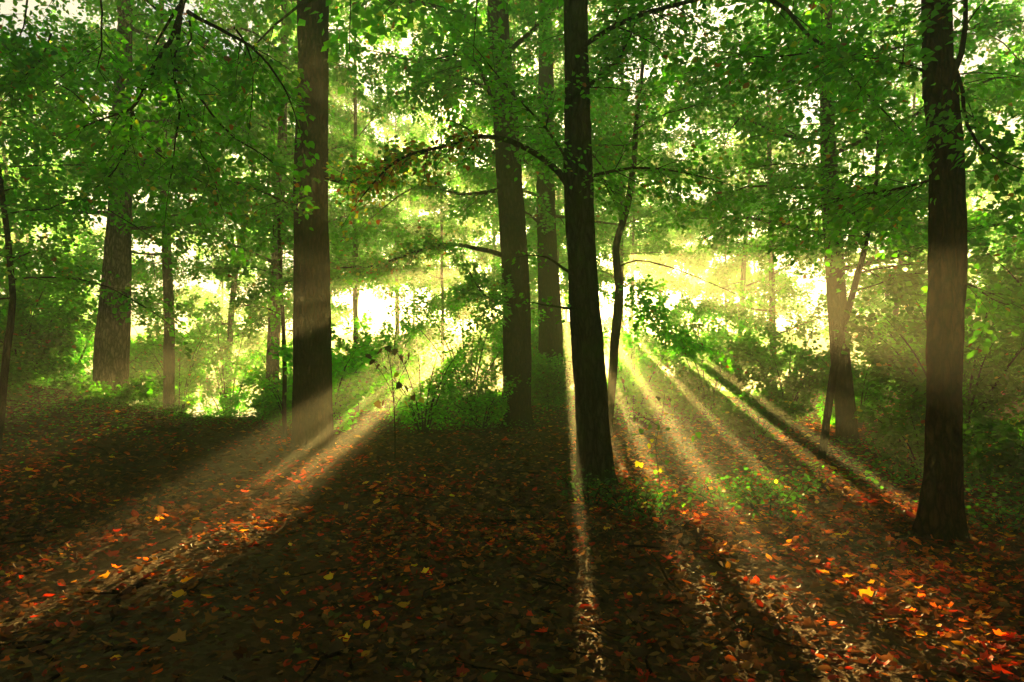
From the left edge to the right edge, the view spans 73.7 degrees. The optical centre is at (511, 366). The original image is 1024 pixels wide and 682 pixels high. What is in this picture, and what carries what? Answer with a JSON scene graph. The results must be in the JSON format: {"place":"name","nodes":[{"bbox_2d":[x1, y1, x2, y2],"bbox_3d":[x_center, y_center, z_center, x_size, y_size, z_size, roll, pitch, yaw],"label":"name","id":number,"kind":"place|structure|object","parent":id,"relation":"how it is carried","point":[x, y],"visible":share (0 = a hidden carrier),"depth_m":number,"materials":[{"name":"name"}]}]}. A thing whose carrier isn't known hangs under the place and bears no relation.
{"place":"outdoors","nodes":[
{"label":"outdoors","id":0,"kind":"place"},
{"bbox_2d":[0,412,357,681],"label":"path","id":1,"kind":"structure","parent":0,"point":[214,670],"depth_m":4.92,"materials":[{"name":"soil"}]},
{"bbox_2d":[0,333,1023,681],"bbox_3d":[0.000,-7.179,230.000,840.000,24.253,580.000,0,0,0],"label":"ground","id":2,"kind":"structure","parent":0,"point":[264,667],"depth_m":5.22,"materials":[{"name":"brown plant"}]},
{"bbox_2d":[0,346,61,415],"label":"shrub","id":3,"kind":"object","parent":2,"relation":"on","point":[17,374],"visible":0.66,"depth_m":12.17,"materials":[{"name":"green plant"}]},
{"bbox_2d":[0,257,97,385],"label":"shrub","id":4,"kind":"object","parent":2,"relation":"on","point":[83,308],"visible":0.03,"depth_m":17.30,"materials":[{"name":"green plant"}]},
{"bbox_2d":[0,251,100,384],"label":"shrub","id":5,"kind":"object","parent":2,"relation":"on","point":[45,338],"visible":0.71,"depth_m":14.81,"materials":[{"name":"green plant"}]},
{"bbox_2d":[0,79,105,386],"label":"slender tree","id":6,"kind":"object","parent":2,"relation":"on","point":[86,223],"visible":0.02,"depth_m":51.68,"materials":[{"name":"green plant"}]},
{"bbox_2d":[0,66,110,381],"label":"slender tree","id":7,"kind":"object","parent":2,"relation":"on","point":[17,168],"visible":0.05,"depth_m":30.71,"materials":[{"name":"green plant"}]},
{"bbox_2d":[0,25,144,382],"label":"slender tree","id":8,"kind":"object","parent":2,"relation":"on","point":[33,235],"visible":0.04,"depth_m":39.64,"materials":[{"name":"green plant"}]},
{"bbox_2d":[32,294,152,392],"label":"shrub","id":9,"kind":"object","parent":2,"relation":"on","point":[81,343],"visible":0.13,"depth_m":24.71,"materials":[{"name":"green plant"}]},
{"bbox_2d":[0,26,193,453],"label":"slim tree","id":10,"kind":"object","parent":2,"relation":"on","point":[63,274],"visible":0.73,"depth_m":10.52,"materials":[{"name":"green plant"}]},
{"bbox_2d":[49,370,165,407],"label":"shrub","id":11,"kind":"object","parent":2,"relation":"on","point":[92,390],"visible":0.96,"depth_m":13.69,"materials":[{"name":"green plant"}]},
{"bbox_2d":[0,1,259,381],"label":"slender tree","id":12,"kind":"object","parent":2,"relation":"on","point":[185,305],"visible":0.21,"depth_m":23.61,"materials":[{"name":"green plant"}]},
{"bbox_2d":[0,0,271,410],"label":"slim tree","id":13,"kind":"object","parent":2,"relation":"on","point":[168,363],"visible":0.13,"depth_m":20.89,"materials":[{"name":"green plant"}]},
{"bbox_2d":[0,0,297,405],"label":"broad tree","id":14,"kind":"object","parent":2,"relation":"on","point":[111,350],"visible":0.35,"depth_m":15.06,"materials":[{"name":"green plant"}]},
{"bbox_2d":[0,0,319,276],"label":"overhanging tree","id":15,"kind":"object","parent":2,"relation":"on","point":[157,75],"visible":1,"depth_m":6.54,"materials":[{"name":"green plant"}]},
{"bbox_2d":[97,293,227,404],"bbox_3d":[-14.203,-0.083,28.091,4.507,6.234,5.228,0,0,0],"label":"shrub","id":16,"kind":"object","parent":2,"relation":"on","point":[195,321],"visible":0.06,"depth_m":27.33,"materials":[{"name":"green plant"}]},
{"bbox_2d":[130,315,221,413],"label":"shrub","id":17,"kind":"object","parent":2,"relation":"on","point":[189,393],"visible":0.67,"depth_m":22.44,"materials":[{"name":"green plant"}]},
{"bbox_2d":[129,321,232,412],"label":"shrub","id":18,"kind":"object","parent":2,"relation":"on","point":[218,355],"visible":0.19,"depth_m":24.87,"materials":[{"name":"green plant"}]},
{"bbox_2d":[143,91,281,408],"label":"slender tree","id":19,"kind":"object","parent":2,"relation":"on","point":[222,292],"visible":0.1,"depth_m":46.91,"materials":[{"name":"green plant"}]},
{"bbox_2d":[175,299,286,417],"bbox_3d":[-11.303,-0.005,27.044,4.362,5.254,4.568,0,0,-44],"label":"shrub","id":20,"kind":"object","parent":2,"relation":"on","point":[232,400],"visible":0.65,"depth_m":26.49,"materials":[{"name":"green plant"}]},
{"bbox_2d":[131,30,360,416],"bbox_3d":[-11.021,-5.745,29.738,9.246,18.305,9.193,0,0,0],"label":"slender tree","id":21,"kind":"object","parent":2,"relation":"on","point":[229,323],"visible":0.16,"depth_m":28.90,"materials":[{"name":"green plant"}]},
{"bbox_2d":[232,333,292,413],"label":"shrub","id":22,"kind":"object","parent":2,"relation":"on","point":[263,356],"visible":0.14,"depth_m":23.04,"materials":[{"name":"green plant"}]},
{"bbox_2d":[186,189,350,434],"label":"slim tree","id":23,"kind":"object","parent":2,"relation":"on","point":[254,297],"visible":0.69,"depth_m":14.33,"materials":[{"name":"green plant"}]},
{"bbox_2d":[249,390,291,420],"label":"shrub","id":24,"kind":"object","parent":2,"relation":"on","point":[253,395],"visible":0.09,"depth_m":18.77,"materials":[{"name":"green plant"}]},
{"bbox_2d":[132,0,409,392],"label":"slim tree","id":25,"kind":"object","parent":2,"relation":"on","point":[272,366],"visible":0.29,"depth_m":19.82,"materials":[{"name":"green plant"}]},
{"bbox_2d":[243,364,336,424],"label":"shrub","id":26,"kind":"object","parent":2,"relation":"on","point":[264,385],"visible":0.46,"depth_m":17.65,"materials":[{"name":"green plant"}]},
{"bbox_2d":[200,5,382,365],"bbox_3d":[-13.059,-8.495,40.245,10.629,27.048,11.890,0,0,0],"label":"slender tree","id":27,"kind":"object","parent":2,"relation":"on","point":[335,318],"visible":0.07,"depth_m":39.21,"materials":[{"name":"green plant"}]},
{"bbox_2d":[249,338,345,389],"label":"shrub","id":28,"kind":"object","parent":2,"relation":"on","point":[290,345],"visible":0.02,"depth_m":28.96,"materials":[{"name":"green plant"}]},
{"bbox_2d":[205,26,411,295],"bbox_3d":[-9.001,-5.308,31.022,9.360,18.385,8.349,0,0,0],"label":"slender tree","id":29,"kind":"object","parent":2,"relation":"on","point":[285,261],"visible":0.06,"depth_m":30.09,"materials":[{"name":"green plant"}]},
{"bbox_2d":[157,0,481,449],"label":"broad tree","id":30,"kind":"object","parent":2,"relation":"on","point":[312,415],"visible":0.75,"depth_m":12.75,"materials":[{"name":"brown plant"}]},
{"bbox_2d":[281,321,369,409],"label":"shrub","id":31,"kind":"object","parent":2,"relation":"on","point":[345,380],"visible":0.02,"depth_m":25.48,"materials":[{"name":"green plant"}]},
{"bbox_2d":[268,329,384,433],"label":"shrub","id":32,"kind":"object","parent":2,"relation":"on","point":[344,397],"visible":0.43,"depth_m":14.29,"materials":[{"name":"green plant"}]},
{"bbox_2d":[245,0,444,411],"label":"slender tree","id":33,"kind":"object","parent":2,"relation":"on","point":[355,128],"visible":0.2,"depth_m":24.93,"materials":[{"name":"green plant"}]},
{"bbox_2d":[328,131,429,304],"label":"slender tree","id":34,"kind":"object","parent":2,"relation":"on","point":[376,289],"visible":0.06,"depth_m":56.72,"materials":[{"name":"green plant"}]},
{"bbox_2d":[330,280,431,410],"bbox_3d":[-4.117,-0.765,23.897,3.814,4.810,3.622,0,0,-39],"label":"shrub","id":35,"kind":"object","parent":2,"relation":"on","point":[392,357],"visible":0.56,"depth_m":23.77,"materials":[{"name":"green plant"}]},
{"bbox_2d":[365,345,423,459],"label":"maple sapling","id":36,"kind":"object","parent":2,"relation":"on","point":[377,404],"visible":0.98,"depth_m":11.60,"materials":[{"name":"green plant"}]},
{"bbox_2d":[358,319,433,411],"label":"shrub","id":37,"kind":"object","parent":2,"relation":"on","point":[368,403],"visible":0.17,"depth_m":29.60,"materials":[{"name":"green plant"}]},
{"bbox_2d":[328,109,472,369],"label":"slender tree","id":38,"kind":"object","parent":2,"relation":"on","point":[402,130],"visible":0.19,"depth_m":42.79,"materials":[{"name":"green plant"}]},
{"bbox_2d":[379,189,454,402],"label":"slender tree","id":39,"kind":"object","parent":2,"relation":"on","point":[410,216],"visible":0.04,"depth_m":64.82,"materials":[{"name":"green plant"}]},
{"bbox_2d":[369,374,469,425],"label":"shrub","id":40,"kind":"object","parent":2,"relation":"on","point":[391,398],"visible":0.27,"depth_m":18.50,"materials":[{"name":"green plant"}]},
{"bbox_2d":[347,321,492,434],"bbox_3d":[-2.099,0.326,15.911,3.208,2.657,3.313,0,0,37],"label":"shrub","id":41,"kind":"object","parent":2,"relation":"on","point":[436,379],"visible":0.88,"depth_m":15.96,"materials":[{"name":"green plant"}]},
{"bbox_2d":[369,5,512,382],"bbox_3d":[-3.289,-7.475,33.028,7.841,20.444,7.683,0,0,0],"label":"slender tree","id":42,"kind":"object","parent":2,"relation":"on","point":[441,216],"visible":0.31,"depth_m":32.56,"materials":[{"name":"green plant"}]},
{"bbox_2d":[405,172,499,378],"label":"slender tree","id":43,"kind":"object","parent":2,"relation":"on","point":[468,252],"visible":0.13,"depth_m":59.82,"materials":[{"name":"green plant"}]},
{"bbox_2d":[385,271,546,421],"bbox_3d":[-1.093,-0.432,18.841,4.384,4.053,3.720,0,0,-37],"label":"shrub","id":44,"kind":"object","parent":2,"relation":"on","point":[475,384],"visible":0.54,"depth_m":18.65,"materials":[{"name":"green plant"}]},
{"bbox_2d":[330,0,636,429],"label":"broad tree","id":45,"kind":"object","parent":2,"relation":"on","point":[517,354],"visible":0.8,"depth_m":17.62,"materials":[{"name":"green plant"}]},
{"bbox_2d":[428,370,539,429],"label":"shrub","id":46,"kind":"object","parent":2,"relation":"on","point":[499,412],"visible":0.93,"depth_m":17.07,"materials":[{"name":"green plant"}]},
{"bbox_2d":[419,132,570,390],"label":"slender tree","id":47,"kind":"object","parent":2,"relation":"on","point":[496,247],"visible":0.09,"depth_m":45.85,"materials":[{"name":"green plant"}]},
{"bbox_2d":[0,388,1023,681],"bbox_3d":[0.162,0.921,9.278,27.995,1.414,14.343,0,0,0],"label":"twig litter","id":48,"kind":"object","parent":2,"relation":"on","point":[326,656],"visible":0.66,"depth_m":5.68,"materials":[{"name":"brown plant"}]},
{"bbox_2d":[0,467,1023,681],"bbox_3d":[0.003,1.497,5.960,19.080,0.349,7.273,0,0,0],"label":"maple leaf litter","id":49,"kind":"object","parent":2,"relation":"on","point":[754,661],"visible":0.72,"depth_m":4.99,"materials":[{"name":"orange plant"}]},
{"bbox_2d":[3,377,1023,541],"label":"ground cover","id":50,"kind":"object","parent":2,"relation":"on","point":[549,402],"visible":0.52,"depth_m":12.70,"materials":[{"name":"green plant"}]},
{"bbox_2d":[411,0,617,360],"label":"slender tree","id":51,"kind":"object","parent":2,"relation":"on","point":[530,260],"visible":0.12,"depth_m":28.74,"materials":[{"name":"green plant"}]},
{"bbox_2d":[490,324,564,379],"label":"shrub","id":52,"kind":"object","parent":2,"relation":"on","point":[536,336],"visible":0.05,"depth_m":25.39,"materials":[{"name":"green plant"}]},
{"bbox_2d":[464,66,625,361],"bbox_3d":[1.872,-6.854,36.012,9.024,18.727,8.259,0,0,0],"label":"slender tree","id":53,"kind":"object","parent":2,"relation":"on","point":[564,287],"visible":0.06,"depth_m":35.80,"materials":[{"name":"green plant"}]},
{"bbox_2d":[417,0,682,399],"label":"broad tree","id":54,"kind":"object","parent":2,"relation":"on","point":[550,334],"visible":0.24,"depth_m":23.72,"materials":[{"name":"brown plant"}]},
{"bbox_2d":[176,0,925,491],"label":"broad tree","id":55,"kind":"object","parent":2,"relation":"on","point":[594,452],"visible":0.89,"depth_m":8.79,"materials":[{"name":"green plant"}]},
{"bbox_2d":[531,348,573,403],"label":"shrub","id":56,"kind":"object","parent":2,"relation":"on","point":[551,382],"visible":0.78,"depth_m":21.99,"materials":[{"name":"green plant"}]},
{"bbox_2d":[496,185,613,350],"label":"slender tree","id":57,"kind":"object","parent":2,"relation":"on","point":[601,306],"visible":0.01,"depth_m":56.85,"materials":[{"name":"green plant"}]},
{"bbox_2d":[485,99,646,355],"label":"slender tree","id":58,"kind":"object","parent":2,"relation":"on","point":[534,295],"visible":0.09,"depth_m":46.18,"materials":[{"name":"green plant"}]},
{"bbox_2d":[547,461,621,508],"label":"plant","id":59,"kind":"object","parent":2,"relation":"on","point":[573,488],"visible":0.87,"depth_m":7.88,"materials":[{"name":"green plant"}]},
{"bbox_2d":[583,474,665,512],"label":"plant","id":60,"kind":"object","parent":2,"relation":"on","point":[607,496],"visible":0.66,"depth_m":7.67,"materials":[{"name":"green plant"}]},
{"bbox_2d":[559,79,691,296],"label":"slender tree","id":61,"kind":"object","parent":2,"relation":"on","point":[625,239],"visible":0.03,"depth_m":49.92,"materials":[{"name":"green plant"}]},
{"bbox_2d":[555,70,709,339],"bbox_3d":[6.792,-7.188,38.416,9.280,20.430,7.713,0,0,-14],"label":"slender tree","id":62,"kind":"object","parent":2,"relation":"on","point":[634,250],"visible":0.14,"depth_m":37.70,"materials":[{"name":"green plant"}]},
{"bbox_2d":[526,1,750,377],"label":"slender tree","id":63,"kind":"object","parent":2,"relation":"on","point":[674,255],"visible":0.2,"depth_m":28.86,"materials":[{"name":"green plant"}]},
{"bbox_2d":[598,279,678,377],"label":"shrub","id":64,"kind":"object","parent":2,"relation":"on","point":[627,357],"visible":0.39,"depth_m":26.52,"materials":[{"name":"green plant"}]},
{"bbox_2d":[606,366,681,412],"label":"shrub","id":65,"kind":"object","parent":2,"relation":"on","point":[657,406],"visible":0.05,"depth_m":20.61,"materials":[{"name":"green plant"}]},
{"bbox_2d":[603,320,685,423],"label":"shrub","id":66,"kind":"object","parent":2,"relation":"on","point":[643,397],"visible":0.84,"depth_m":18.15,"materials":[{"name":"green plant"}]},
{"bbox_2d":[515,0,778,441],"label":"slim tree","id":67,"kind":"object","parent":2,"relation":"on","point":[646,303],"visible":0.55,"depth_m":14.52,"materials":[{"name":"green plant"}]},
{"bbox_2d":[595,153,701,328],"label":"slender tree","id":68,"kind":"object","parent":2,"relation":"on","point":[691,238],"visible":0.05,"depth_m":59.53,"materials":[{"name":"green plant"}]},
{"bbox_2d":[609,478,692,527],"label":"plant","id":69,"kind":"object","parent":2,"relation":"on","point":[647,512],"visible":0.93,"depth_m":6.84,"materials":[{"name":"green plant"}]},
{"bbox_2d":[630,394,701,506],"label":"maple sapling","id":70,"kind":"object","parent":2,"relation":"on","point":[660,470],"visible":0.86,"depth_m":7.60,"materials":[{"name":"green plant"}]},
{"bbox_2d":[638,185,727,389],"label":"slender tree","id":71,"kind":"object","parent":2,"relation":"on","point":[677,240],"visible":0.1,"depth_m":65.75,"materials":[{"name":"green plant"}]},
{"bbox_2d":[366,377,1023,412],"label":"grass","id":72,"kind":"structure","parent":2,"relation":"on","point":[723,391],"depth_m":26.87,"materials":[{"name":"green plant"}]},
{"bbox_2d":[631,315,778,420],"bbox_3d":[5.703,0.089,19.399,4.291,3.313,4.036,0,0,0],"label":"shrub","id":73,"kind":"object","parent":2,"relation":"on","point":[695,388],"visible":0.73,"depth_m":18.86,"materials":[{"name":"green plant"}]},
{"bbox_2d":[654,272,768,389],"bbox_3d":[7.835,-1.418,28.174,4.345,5.288,4.203,0,0,-9],"label":"shrub","id":74,"kind":"object","parent":2,"relation":"on","point":[672,281],"visible":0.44,"depth_m":27.27,"materials":[{"name":"green plant"}]},
{"bbox_2d":[687,467,769,510],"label":"plant","id":75,"kind":"object","parent":2,"relation":"on","point":[713,504],"visible":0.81,"depth_m":7.63,"materials":[{"name":"green plant"}]},
{"bbox_2d":[633,33,824,388],"bbox_3d":[10.812,-6.902,32.409,9.498,17.356,9.157,0,0,0],"label":"slender tree","id":76,"kind":"object","parent":2,"relation":"on","point":[752,327],"visible":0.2,"depth_m":32.62,"materials":[{"name":"green plant"}]},
{"bbox_2d":[642,103,822,391],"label":"slender tree","id":77,"kind":"object","parent":2,"relation":"on","point":[695,271],"visible":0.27,"depth_m":43.23,"materials":[{"name":"green plant"}]},
{"bbox_2d":[682,135,822,388],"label":"slender tree","id":78,"kind":"object","parent":2,"relation":"on","point":[800,309],"visible":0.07,"depth_m":53.16,"materials":[{"name":"green plant"}]},
{"bbox_2d":[712,460,796,504],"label":"plant","id":79,"kind":"object","parent":2,"relation":"on","point":[751,472],"visible":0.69,"depth_m":8.08,"materials":[{"name":"green plant"}]},
{"bbox_2d":[711,388,813,439],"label":"shrub","id":80,"kind":"object","parent":2,"relation":"on","point":[742,422],"visible":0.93,"depth_m":15.27,"materials":[{"name":"green plant"}]},
{"bbox_2d":[721,468,812,523],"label":"plant","id":81,"kind":"object","parent":2,"relation":"on","point":[779,507],"visible":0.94,"depth_m":7.07,"materials":[{"name":"green plant"}]},
{"bbox_2d":[723,303,830,424],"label":"shrub","id":82,"kind":"object","parent":2,"relation":"on","point":[791,384],"visible":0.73,"depth_m":17.89,"materials":[{"name":"green plant"}]},
{"bbox_2d":[531,0,1023,545],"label":"broad tree","id":83,"kind":"object","parent":2,"relation":"on","point":[941,514],"visible":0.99,"depth_m":6.21,"materials":[{"name":"green plant"}]},
{"bbox_2d":[668,0,901,380],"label":"slender tree","id":84,"kind":"object","parent":2,"relation":"on","point":[772,290],"visible":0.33,"depth_m":25.95,"materials":[{"name":"green plant"}]},
{"bbox_2d":[746,463,824,505],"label":"plant","id":85,"kind":"object","parent":2,"relation":"on","point":[805,488],"visible":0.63,"depth_m":7.98,"materials":[{"name":"green plant"}]},
{"bbox_2d":[637,0,1023,444],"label":"broad tree","id":86,"kind":"object","parent":2,"relation":"on","point":[846,424],"visible":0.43,"depth_m":13.82,"materials":[{"name":"green plant"}]},
{"bbox_2d":[773,317,923,428],"bbox_3d":[8.821,0.155,17.547,3.630,3.086,3.425,0,0,-26],"label":"shrub","id":87,"kind":"object","parent":2,"relation":"on","point":[862,383],"visible":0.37,"depth_m":17.11,"materials":[{"name":"green plant"}]},
{"bbox_2d":[713,45,1023,460],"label":"slim tree","id":88,"kind":"object","parent":2,"relation":"on","point":[906,283],"visible":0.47,"depth_m":11.47,"materials":[{"name":"green plant"}]},
{"bbox_2d":[797,86,967,343],"bbox_3d":[20.002,-6.372,36.706,9.124,16.672,9.188,0,0,28],"label":"slender tree","id":89,"kind":"object","parent":2,"relation":"on","point":[857,256],"visible":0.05,"depth_m":37.04,"materials":[{"name":"green plant"}]},
{"bbox_2d":[794,31,1023,375],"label":"slender tree","id":90,"kind":"object","parent":2,"relation":"on","point":[914,93],"visible":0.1,"depth_m":27.46,"materials":[{"name":"green plant"}]},
{"bbox_2d":[805,1,1023,390],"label":"slender tree","id":91,"kind":"object","parent":2,"relation":"on","point":[819,310],"visible":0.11,"depth_m":21.37,"materials":[{"name":"green plant"}]},
{"bbox_2d":[832,248,1023,472],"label":"shrub","id":92,"kind":"object","parent":2,"relation":"on","point":[988,373],"visible":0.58,"depth_m":10.33,"materials":[{"name":"green plant"}]},
{"bbox_2d":[853,395,1023,479],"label":"shrub","id":93,"kind":"object","parent":2,"relation":"on","point":[889,441],"visible":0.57,"depth_m":9.62,"materials":[{"name":"green plant"}]},
{"bbox_2d":[854,277,1022,427],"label":"shrub","id":94,"kind":"object","parent":2,"relation":"on","point":[880,327],"visible":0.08,"depth_m":14.50,"materials":[{"name":"green plant"}]},
{"bbox_2d":[856,0,1023,389],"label":"slender tree","id":95,"kind":"object","parent":2,"relation":"on","point":[1000,59],"visible":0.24,"depth_m":15.82,"materials":[{"name":"green plant"}]},
{"bbox_2d":[865,100,1023,334],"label":"slender tree","id":96,"kind":"object","parent":2,"relation":"on","point":[969,199],"visible":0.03,"depth_m":45.09,"materials":[{"name":"green plant"}]},
{"bbox_2d":[962,410,1023,508],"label":"shrub","id":97,"kind":"object","parent":2,"relation":"on","point":[1010,457],"visible":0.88,"depth_m":7.69,"materials":[{"name":"green plant"}]},
{"bbox_2d":[965,479,1023,537],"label":"plant","id":98,"kind":"object","parent":2,"relation":"on","point":[1017,516],"visible":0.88,"depth_m":6.64,"materials":[{"name":"green plant"}]},
{"bbox_2d":[966,0,1023,371],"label":"slender tree","id":99,"kind":"object","parent":2,"relation":"on","point":[1019,185],"visible":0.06,"depth_m":24.16,"materials":[{"name":"green plant"}]},
{"bbox_2d":[967,181,1023,466],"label":"shrub","id":100,"kind":"object","parent":2,"relation":"on","point":[974,243],"visible":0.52,"depth_m":9.61,"materials":[{"name":"green plant"}]},
{"bbox_2d":[968,242,1023,448],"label":"shrub","id":101,"kind":"object","parent":2,"relation":"on","point":[1002,286],"visible":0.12,"depth_m":12.90,"materials":[{"name":"green plant"}]},
{"bbox_2d":[968,161,1023,336],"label":"slender tree","id":102,"kind":"object","parent":2,"relation":"on","point":[990,197],"visible":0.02,"depth_m":51.88,"materials":[{"name":"green plant"}]},
{"bbox_2d":[972,77,1023,265],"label":"slender tree","id":103,"kind":"object","parent":2,"relation":"on","point":[1016,143],"visible":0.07,"depth_m":31.56,"materials":[{"name":"green plant"}]},
{"bbox_2d":[0,0,1023,334],"label":"sky","id":104,"kind":"structure","parent":0,"point":[366,302],"materials":[{"name":"white"}]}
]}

